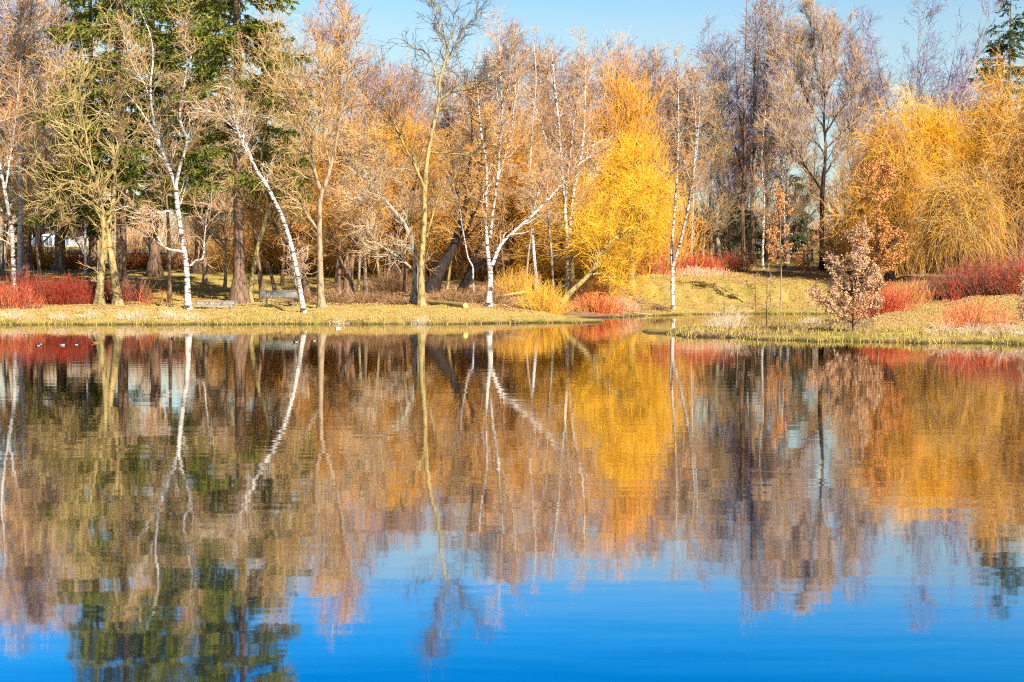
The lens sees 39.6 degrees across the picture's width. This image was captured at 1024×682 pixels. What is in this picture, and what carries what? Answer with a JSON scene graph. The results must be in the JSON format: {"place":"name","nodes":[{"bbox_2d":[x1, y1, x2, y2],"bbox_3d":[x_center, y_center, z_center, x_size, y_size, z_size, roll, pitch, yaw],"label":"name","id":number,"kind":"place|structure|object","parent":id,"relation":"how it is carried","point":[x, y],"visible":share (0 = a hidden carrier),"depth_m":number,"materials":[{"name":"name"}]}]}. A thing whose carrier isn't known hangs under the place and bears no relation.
{"place":"outdoors","nodes":[
{"label":"outdoors","id":0,"kind":"place"},
{"bbox_2d":[0,314,1023,681],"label":"water","id":1,"kind":"structure","parent":0,"point":[616,500],"depth_m":14.03,"materials":[{"name":"liquid"}]},
{"bbox_2d":[0,244,1023,344],"bbox_3d":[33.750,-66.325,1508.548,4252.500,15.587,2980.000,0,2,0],"label":"ground","id":2,"kind":"structure","parent":0,"point":[577,316],"depth_m":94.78,"materials":[{"name":"plant"}]},
{"bbox_2d":[0,0,39,269],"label":"bare tree","id":3,"kind":"object","parent":2,"relation":"on","point":[6,266],"visible":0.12,"depth_m":123.42,"materials":[{"name":"brown plant"}]},
{"bbox_2d":[0,7,43,292],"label":"birch tree","id":4,"kind":"object","parent":2,"relation":"on","point":[4,186],"visible":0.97,"depth_m":91.79,"materials":[{"name":"white plant"}]},
{"bbox_2d":[0,124,46,275],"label":"bare tree","id":5,"kind":"object","parent":2,"relation":"on","point":[12,213],"visible":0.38,"depth_m":111.78,"materials":[{"name":"brown plant"}]},
{"bbox_2d":[0,0,51,270],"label":"conifer tree","id":6,"kind":"object","parent":2,"relation":"on","point":[28,261],"visible":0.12,"depth_m":122.73,"materials":[{"name":"green plant"}]},
{"bbox_2d":[0,279,53,309],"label":"dogwood shrub","id":7,"kind":"object","parent":2,"relation":"on","point":[5,301],"visible":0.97,"depth_m":82.02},
{"bbox_2d":[0,266,71,304],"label":"dogwood shrub","id":8,"kind":"object","parent":2,"relation":"on","point":[25,280],"visible":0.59,"depth_m":85.58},
{"bbox_2d":[0,58,85,283],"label":"bare tree","id":9,"kind":"object","parent":2,"relation":"on","point":[37,228],"visible":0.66,"depth_m":103.61,"materials":[{"name":"beige plant"}]},
{"bbox_2d":[0,0,89,278],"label":"birch tree","id":10,"kind":"object","parent":2,"relation":"on","point":[17,55],"visible":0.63,"depth_m":107.45,"materials":[{"name":"plant"}]},
{"bbox_2d":[3,0,101,272],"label":"bare tree","id":11,"kind":"object","parent":2,"relation":"on","point":[62,267],"visible":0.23,"depth_m":116.84,"materials":[{"name":"brown plant"}]},
{"bbox_2d":[25,271,110,305],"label":"dogwood shrub","id":12,"kind":"object","parent":2,"relation":"on","point":[67,291],"visible":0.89,"depth_m":85.57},
{"bbox_2d":[15,0,163,271],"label":"conifer tree","id":13,"kind":"object","parent":2,"relation":"on","point":[92,235],"visible":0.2,"depth_m":118.34,"materials":[{"name":"green plant"}]},
{"bbox_2d":[12,1,170,305],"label":"bare tree","id":14,"kind":"object","parent":2,"relation":"on","point":[107,249],"visible":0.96,"depth_m":85.34,"materials":[{"name":"beige plant"}]},
{"bbox_2d":[23,0,213,296],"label":"conifer tree","id":15,"kind":"object","parent":2,"relation":"on","point":[84,34],"visible":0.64,"depth_m":89.31,"materials":[{"name":"green plant"}]},
{"bbox_2d":[80,0,232,276],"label":"conifer tree","id":16,"kind":"object","parent":2,"relation":"on","point":[154,268],"visible":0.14,"depth_m":111.03,"materials":[{"name":"green plant"}]},
{"bbox_2d":[134,73,195,302],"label":"bare tree","id":17,"kind":"object","parent":2,"relation":"on","point":[163,167],"visible":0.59,"depth_m":87.93,"materials":[{"name":"brown plant"}]},
{"bbox_2d":[106,0,243,309],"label":"birch tree","id":18,"kind":"object","parent":2,"relation":"on","point":[187,267],"visible":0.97,"depth_m":80.94,"materials":[{"name":"white plant"}]},
{"bbox_2d":[126,0,259,273],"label":"conifer tree","id":19,"kind":"object","parent":2,"relation":"on","point":[197,267],"visible":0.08,"depth_m":115.23,"materials":[{"name":"green plant"}]},
{"bbox_2d":[172,186,232,282],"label":"bare tree","id":20,"kind":"object","parent":2,"relation":"on","point":[204,273],"visible":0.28,"depth_m":103.00,"materials":[{"name":"beige plant"}]},
{"bbox_2d":[162,64,269,288],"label":"bare tree","id":21,"kind":"object","parent":2,"relation":"on","point":[220,239],"visible":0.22,"depth_m":99.25,"materials":[{"name":"beige plant"}]},
{"bbox_2d":[186,205,285,273],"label":"thicket shrub","id":22,"kind":"object","parent":2,"relation":"on","point":[222,250],"visible":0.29,"depth_m":118.70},
{"bbox_2d":[155,0,317,303],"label":"conifer tree","id":23,"kind":"object","parent":2,"relation":"on","point":[213,21],"visible":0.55,"depth_m":86.78,"materials":[{"name":"green plant"}]},
{"bbox_2d":[181,80,318,312],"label":"birch tree","id":24,"kind":"object","parent":2,"relation":"on","point":[296,267],"visible":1,"depth_m":78.73,"materials":[{"name":"white plant"}]},
{"bbox_2d":[225,146,283,299],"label":"bare tree","id":25,"kind":"object","parent":2,"relation":"on","point":[258,266],"visible":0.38,"depth_m":89.70,"materials":[{"name":"brown plant"}]},
{"bbox_2d":[207,1,318,302],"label":"bare tree","id":26,"kind":"object","parent":2,"relation":"on","point":[254,261],"visible":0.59,"depth_m":86.08,"materials":[{"name":"beige plant"}]},
{"bbox_2d":[216,132,333,298],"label":"bare tree","id":27,"kind":"object","parent":2,"relation":"on","point":[282,234],"visible":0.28,"depth_m":90.31,"materials":[{"name":"brown plant"}]},
{"bbox_2d":[245,202,341,275],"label":"thicket shrub","id":28,"kind":"object","parent":2,"relation":"on","point":[275,251],"visible":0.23,"depth_m":116.67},
{"bbox_2d":[244,35,346,285],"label":"bare tree","id":29,"kind":"object","parent":2,"relation":"on","point":[282,279],"visible":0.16,"depth_m":103.83,"materials":[{"name":"brown plant"}]},
{"bbox_2d":[224,3,378,308],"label":"bare tree","id":30,"kind":"object","parent":2,"relation":"on","point":[309,143],"visible":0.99,"depth_m":81.64,"materials":[{"name":"beige plant"}]},
{"bbox_2d":[267,124,374,278],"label":"tree","id":31,"kind":"object","parent":2,"relation":"on","point":[321,166],"visible":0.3,"depth_m":110.36,"materials":[{"name":"brown plant"}]},
{"bbox_2d":[288,148,397,299],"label":"bare tree","id":32,"kind":"object","parent":2,"relation":"on","point":[347,265],"visible":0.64,"depth_m":90.74,"materials":[{"name":"brown plant"}]},
{"bbox_2d":[287,0,417,278],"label":"bare tree","id":33,"kind":"object","parent":2,"relation":"on","point":[338,39],"visible":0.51,"depth_m":110.17,"materials":[{"name":"brown plant"}]},
{"bbox_2d":[308,108,438,304],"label":"bare tree","id":34,"kind":"object","parent":2,"relation":"on","point":[414,269],"visible":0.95,"depth_m":85.07,"materials":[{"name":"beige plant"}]},
{"bbox_2d":[354,267,425,291],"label":"bramble shrub","id":35,"kind":"object","parent":2,"relation":"on","point":[387,285],"visible":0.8,"depth_m":98.48,"materials":[{"name":"brown plant"}]},
{"bbox_2d":[352,50,432,149],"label":"bare tree","id":36,"kind":"object","parent":2,"relation":"on","point":[399,95],"visible":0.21,"depth_m":131.25,"materials":[{"name":"brown plant"}]},
{"bbox_2d":[333,192,452,276],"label":"thicket shrub","id":37,"kind":"object","parent":2,"relation":"on","point":[391,249],"visible":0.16,"depth_m":114.22,"materials":[{"name":"brown plant"}]},
{"bbox_2d":[323,92,484,284],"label":"willow tree","id":38,"kind":"object","parent":2,"relation":"on","point":[394,228],"visible":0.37,"depth_m":105.75,"materials":[{"name":"brown plant"}]},
{"bbox_2d":[388,158,428,292],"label":"bare tree","id":39,"kind":"object","parent":2,"relation":"on","point":[405,193],"visible":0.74,"depth_m":97.10,"materials":[{"name":"brown plant"}]},
{"bbox_2d":[386,60,435,265],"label":"bare tree","id":40,"kind":"object","parent":2,"relation":"on","point":[413,83],"visible":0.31,"depth_m":133.91,"materials":[{"name":"brown plant"}]},
{"bbox_2d":[0,154,851,251],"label":"woods","id":41,"kind":"object","parent":2,"relation":"on","point":[131,238],"visible":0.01,"depth_m":246.44,"materials":[{"name":"brown plant"}]},
{"bbox_2d":[338,0,524,306],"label":"bare tree","id":42,"kind":"object","parent":2,"relation":"on","point":[421,300],"visible":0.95,"depth_m":84.97,"materials":[{"name":"beige plant"}]},
{"bbox_2d":[417,85,473,207],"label":"bare tree","id":43,"kind":"object","parent":2,"relation":"on","point":[442,123],"visible":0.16,"depth_m":128.51,"materials":[{"name":"brown plant"}]},
{"bbox_2d":[421,53,490,194],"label":"birch tree","id":44,"kind":"object","parent":2,"relation":"on","point":[444,81],"visible":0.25,"depth_m":136.36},
{"bbox_2d":[403,193,528,280],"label":"thicket shrub","id":45,"kind":"object","parent":2,"relation":"on","point":[457,273],"visible":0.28,"depth_m":110.66,"materials":[{"name":"plant"}]},
{"bbox_2d":[420,79,521,293],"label":"bare tree","id":46,"kind":"object","parent":2,"relation":"on","point":[434,281],"visible":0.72,"depth_m":97.66,"materials":[{"name":"brown plant"}]},
{"bbox_2d":[434,48,511,194],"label":"birch tree","id":47,"kind":"object","parent":2,"relation":"on","point":[463,114],"visible":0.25,"depth_m":124.18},
{"bbox_2d":[456,208,524,293],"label":"bare tree","id":48,"kind":"object","parent":2,"relation":"on","point":[466,280],"visible":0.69,"depth_m":96.64,"materials":[{"name":"brown plant"}]},
{"bbox_2d":[463,13,541,167],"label":"bare tree","id":49,"kind":"object","parent":2,"relation":"on","point":[503,54],"visible":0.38,"depth_m":120.26,"materials":[{"name":"brown plant"}]},
{"bbox_2d":[483,158,524,292],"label":"bare tree","id":50,"kind":"object","parent":2,"relation":"on","point":[504,193],"visible":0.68,"depth_m":97.97,"materials":[{"name":"brown plant"}]},
{"bbox_2d":[1,268,1016,314],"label":"fallen leaves","id":51,"kind":"object","parent":2,"relation":"on","point":[507,309],"depth_m":96.96,"materials":[{"name":"plant"}]},
{"bbox_2d":[443,117,578,282],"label":"willow tree","id":52,"kind":"object","parent":2,"relation":"on","point":[513,214],"visible":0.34,"depth_m":105.79,"materials":[{"name":"brown plant"}]},
{"bbox_2d":[480,265,546,295],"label":"dogwood shrub","id":53,"kind":"object","parent":2,"relation":"on","point":[512,285],"visible":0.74,"depth_m":96.81,"materials":[{"name":"plant"}]},
{"bbox_2d":[504,24,556,291],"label":"birch tree","id":54,"kind":"object","parent":2,"relation":"on","point":[532,237],"visible":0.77,"depth_m":100.25,"materials":[{"name":"plant"}]},
{"bbox_2d":[512,148,556,281],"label":"bare tree","id":55,"kind":"object","parent":2,"relation":"on","point":[528,207],"visible":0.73,"depth_m":98.59,"materials":[{"name":"beige plant"}]},
{"bbox_2d":[453,1,621,307],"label":"birch tree","id":56,"kind":"object","parent":2,"relation":"on","point":[490,264],"visible":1,"depth_m":85.74,"materials":[{"name":"white plant"}]},
{"bbox_2d":[514,279,579,314],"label":"dogwood shrub","id":57,"kind":"object","parent":2,"relation":"on","point":[551,307],"visible":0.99,"depth_m":86.80,"materials":[{"name":"plant"}]},
{"bbox_2d":[533,149,570,296],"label":"bare tree","id":58,"kind":"object","parent":2,"relation":"on","point":[556,214],"visible":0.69,"depth_m":98.70,"materials":[{"name":"brown plant"}]},
{"bbox_2d":[515,31,598,266],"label":"birch tree","id":59,"kind":"object","parent":2,"relation":"on","point":[545,73],"visible":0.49,"depth_m":126.55,"materials":[{"name":"plant"}]},
{"bbox_2d":[501,163,633,288],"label":"willow tree","id":60,"kind":"object","parent":2,"relation":"on","point":[554,229],"visible":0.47,"depth_m":102.76,"materials":[{"name":"orange plant"}]},
{"bbox_2d":[513,23,633,291],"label":"birch tree","id":61,"kind":"object","parent":2,"relation":"on","point":[564,196],"visible":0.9,"depth_m":100.75,"materials":[{"name":"brown plant"}]},
{"bbox_2d":[535,33,626,181],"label":"birch tree","id":62,"kind":"object","parent":2,"relation":"on","point":[596,92],"visible":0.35,"depth_m":128.91,"materials":[{"name":"plant"}]},
{"bbox_2d":[555,270,636,301],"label":"dogwood shrub","id":63,"kind":"object","parent":2,"relation":"on","point":[588,283],"visible":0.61,"depth_m":100.53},
{"bbox_2d":[567,291,628,313],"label":"dogwood shrub","id":64,"kind":"object","parent":2,"relation":"on","point":[594,305],"visible":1,"depth_m":91.16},
{"bbox_2d":[566,35,636,188],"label":"bare tree","id":65,"kind":"object","parent":2,"relation":"on","point":[611,71],"visible":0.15,"depth_m":136.86,"materials":[{"name":"brown plant"}]},
{"bbox_2d":[563,26,673,272],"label":"willow tree","id":66,"kind":"object","parent":2,"relation":"on","point":[628,101],"visible":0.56,"depth_m":117.70,"materials":[{"name":"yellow plant"}]},
{"bbox_2d":[557,165,682,302],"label":"willow tree","id":67,"kind":"object","parent":2,"relation":"on","point":[595,251],"visible":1,"depth_m":96.09,"materials":[{"name":"yellow plant"}]},
{"bbox_2d":[576,118,709,286],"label":"willow tree","id":68,"kind":"object","parent":2,"relation":"on","point":[646,178],"visible":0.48,"depth_m":106.59,"materials":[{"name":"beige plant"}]},
{"bbox_2d":[618,42,689,191],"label":"bare tree","id":69,"kind":"object","parent":2,"relation":"on","point":[654,62],"visible":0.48,"depth_m":134.18,"materials":[{"name":"brown plant"}]},
{"bbox_2d":[623,196,715,272],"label":"thicket shrub","id":70,"kind":"object","parent":2,"relation":"on","point":[684,241],"visible":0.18,"depth_m":118.53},
{"bbox_2d":[643,60,711,229],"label":"birch tree","id":71,"kind":"object","parent":2,"relation":"on","point":[685,118],"visible":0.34,"depth_m":138.54,"materials":[{"name":"plant"}]},
{"bbox_2d":[638,37,728,308],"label":"birch tree","id":72,"kind":"object","parent":2,"relation":"on","point":[689,199],"visible":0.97,"depth_m":96.60,"materials":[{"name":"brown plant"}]},
{"bbox_2d":[658,58,710,257],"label":"bare tree","id":73,"kind":"object","parent":2,"relation":"on","point":[683,103],"visible":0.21,"depth_m":145.07,"materials":[{"name":"brown plant"}]},
{"bbox_2d":[686,47,742,261],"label":"bare tree","id":74,"kind":"object","parent":2,"relation":"on","point":[715,127],"visible":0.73,"depth_m":130.05,"materials":[{"name":"brown plant"}]},
{"bbox_2d":[669,118,767,263],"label":"bare tree","id":75,"kind":"object","parent":2,"relation":"on","point":[721,209],"visible":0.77,"depth_m":125.50,"materials":[{"name":"beige plant"}]},
{"bbox_2d":[680,99,777,257],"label":"bare tree","id":76,"kind":"object","parent":2,"relation":"on","point":[729,235],"visible":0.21,"depth_m":138.84,"materials":[{"name":"brown plant"}]},
{"bbox_2d":[668,190,792,258],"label":"thicket shrub","id":77,"kind":"object","parent":2,"relation":"on","point":[722,235],"visible":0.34,"depth_m":148.38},
{"bbox_2d":[686,12,784,259],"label":"bare tree","id":78,"kind":"object","parent":2,"relation":"on","point":[717,238],"visible":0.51,"depth_m":136.66,"materials":[{"name":"brown plant"}]},
{"bbox_2d":[697,0,779,264],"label":"bare tree","id":79,"kind":"object","parent":2,"relation":"on","point":[744,114],"visible":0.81,"depth_m":130.75,"materials":[{"name":"brown plant"}]},
{"bbox_2d":[705,0,794,263],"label":"bare tree","id":80,"kind":"object","parent":2,"relation":"on","point":[752,229],"visible":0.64,"depth_m":133.21,"materials":[{"name":"brown plant"}]},
{"bbox_2d":[751,100,771,268],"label":"birch tree","id":81,"kind":"object","parent":2,"relation":"on","point":[763,212],"visible":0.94,"depth_m":123.15,"materials":[{"name":"white plant"}]},
{"bbox_2d":[727,0,816,261],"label":"bare tree","id":82,"kind":"object","parent":2,"relation":"on","point":[771,26],"visible":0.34,"depth_m":139.32,"materials":[{"name":"brown plant"}]},
{"bbox_2d":[762,179,793,307],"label":"oak sapling","id":83,"kind":"object","parent":2,"relation":"on","point":[774,238],"visible":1,"depth_m":100.75,"materials":[{"name":"orange plant"}]},
{"bbox_2d":[737,13,832,263],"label":"birch tree","id":84,"kind":"object","parent":2,"relation":"on","point":[780,63],"visible":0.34,"depth_m":135.01,"materials":[{"name":"plant"}]},
{"bbox_2d":[736,108,850,259],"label":"bare tree","id":85,"kind":"object","parent":2,"relation":"on","point":[780,226],"visible":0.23,"depth_m":144.85,"materials":[{"name":"beige plant"}]},
{"bbox_2d":[770,174,819,256],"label":"conifer tree","id":86,"kind":"object","parent":2,"relation":"on","point":[798,237],"visible":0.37,"depth_m":153.86,"materials":[{"name":"green plant"}]},
{"bbox_2d":[784,168,833,264],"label":"bare tree","id":87,"kind":"object","parent":2,"relation":"on","point":[803,215],"visible":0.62,"depth_m":133.34,"materials":[{"name":"brown plant"}]},
{"bbox_2d":[752,0,892,269],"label":"bare tree","id":88,"kind":"object","parent":2,"relation":"on","point":[831,27],"visible":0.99,"depth_m":124.53,"materials":[{"name":"brown plant"}]},
{"bbox_2d":[796,120,875,229],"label":"bare tree","id":89,"kind":"object","parent":2,"relation":"on","point":[829,187],"visible":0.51,"depth_m":126.51,"materials":[{"name":"brown plant"}]},
{"bbox_2d":[804,215,886,330],"bbox_3d":[13.558,-2.727,57.956,3.514,4.806,3.020,0,2,0],"label":"oak sapling","id":90,"kind":"object","parent":2,"relation":"on","point":[835,304],"visible":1,"depth_m":57.63,"materials":[{"name":"brown plant"}]},
{"bbox_2d":[803,4,887,206],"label":"bare tree","id":91,"kind":"object","parent":2,"relation":"on","point":[848,62],"visible":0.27,"depth_m":138.57,"materials":[{"name":"brown plant"}]},
{"bbox_2d":[800,191,917,280],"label":"thicket shrub","id":92,"kind":"object","parent":2,"relation":"on","point":[828,240],"visible":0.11,"depth_m":118.30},
{"bbox_2d":[855,148,910,315],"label":"oak sapling","id":93,"kind":"object","parent":2,"relation":"on","point":[889,170],"visible":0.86,"depth_m":69.64,"materials":[{"name":"brown plant"}]},
{"bbox_2d":[851,280,916,317],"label":"dogwood shrub","id":94,"kind":"object","parent":2,"relation":"on","point":[893,302],"visible":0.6,"depth_m":72.68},
{"bbox_2d":[812,86,969,283],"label":"willow tree","id":95,"kind":"object","parent":2,"relation":"on","point":[902,185],"visible":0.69,"depth_m":106.81,"materials":[{"name":"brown plant"}]},
{"bbox_2d":[826,194,964,277],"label":"thicket shrub","id":96,"kind":"object","parent":2,"relation":"on","point":[907,268],"visible":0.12,"depth_m":110.81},
{"bbox_2d":[854,0,1009,264],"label":"bare tree","id":97,"kind":"object","parent":2,"relation":"on","point":[939,71],"visible":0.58,"depth_m":124.94,"materials":[{"name":"brown plant"}]},
{"bbox_2d":[893,264,975,301],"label":"dogwood shrub","id":98,"kind":"object","parent":2,"relation":"on","point":[934,285],"visible":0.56,"depth_m":83.54,"materials":[{"name":"red plant"}]},
{"bbox_2d":[876,67,995,271],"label":"willow tree","id":99,"kind":"object","parent":2,"relation":"on","point":[943,134],"visible":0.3,"depth_m":112.15,"materials":[{"name":"yellow plant"}]},
{"bbox_2d":[898,135,1023,278],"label":"willow tree","id":100,"kind":"object","parent":2,"relation":"on","point":[959,222],"visible":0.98,"depth_m":99.51,"materials":[{"name":"yellow plant"}]},
{"bbox_2d":[930,251,1022,300],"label":"dogwood shrub","id":101,"kind":"object","parent":2,"relation":"on","point":[974,281],"visible":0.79,"depth_m":81.61,"materials":[{"name":"red plant"}]},
{"bbox_2d":[947,44,1023,262],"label":"willow tree","id":102,"kind":"object","parent":2,"relation":"on","point":[982,129],"visible":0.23,"depth_m":116.66,"materials":[{"name":"yellow plant"}]},
{"bbox_2d":[960,0,1023,265],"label":"conifer tree","id":103,"kind":"object","parent":2,"relation":"on","point":[1009,34],"visible":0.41,"depth_m":127.00,"materials":[{"name":"green plant"}]},
{"bbox_2d":[971,178,1023,272],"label":"thicket shrub","id":104,"kind":"object","parent":2,"relation":"on","point":[1019,244],"visible":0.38,"depth_m":106.77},
{"bbox_2d":[974,64,1023,255],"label":"willow tree","id":105,"kind":"object","parent":2,"relation":"on","point":[1013,167],"visible":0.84,"depth_m":106.98,"materials":[{"name":"yellow plant"}]},
{"bbox_2d":[980,246,1023,295],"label":"dogwood shrub","id":106,"kind":"object","parent":2,"relation":"on","point":[1015,278],"visible":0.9,"depth_m":79.77,"materials":[{"name":"red plant"}]},
{"bbox_2d":[0,0,1023,244],"label":"sky","id":107,"kind":"structure","parent":0,"point":[650,21],"materials":[{"name":"blue"}]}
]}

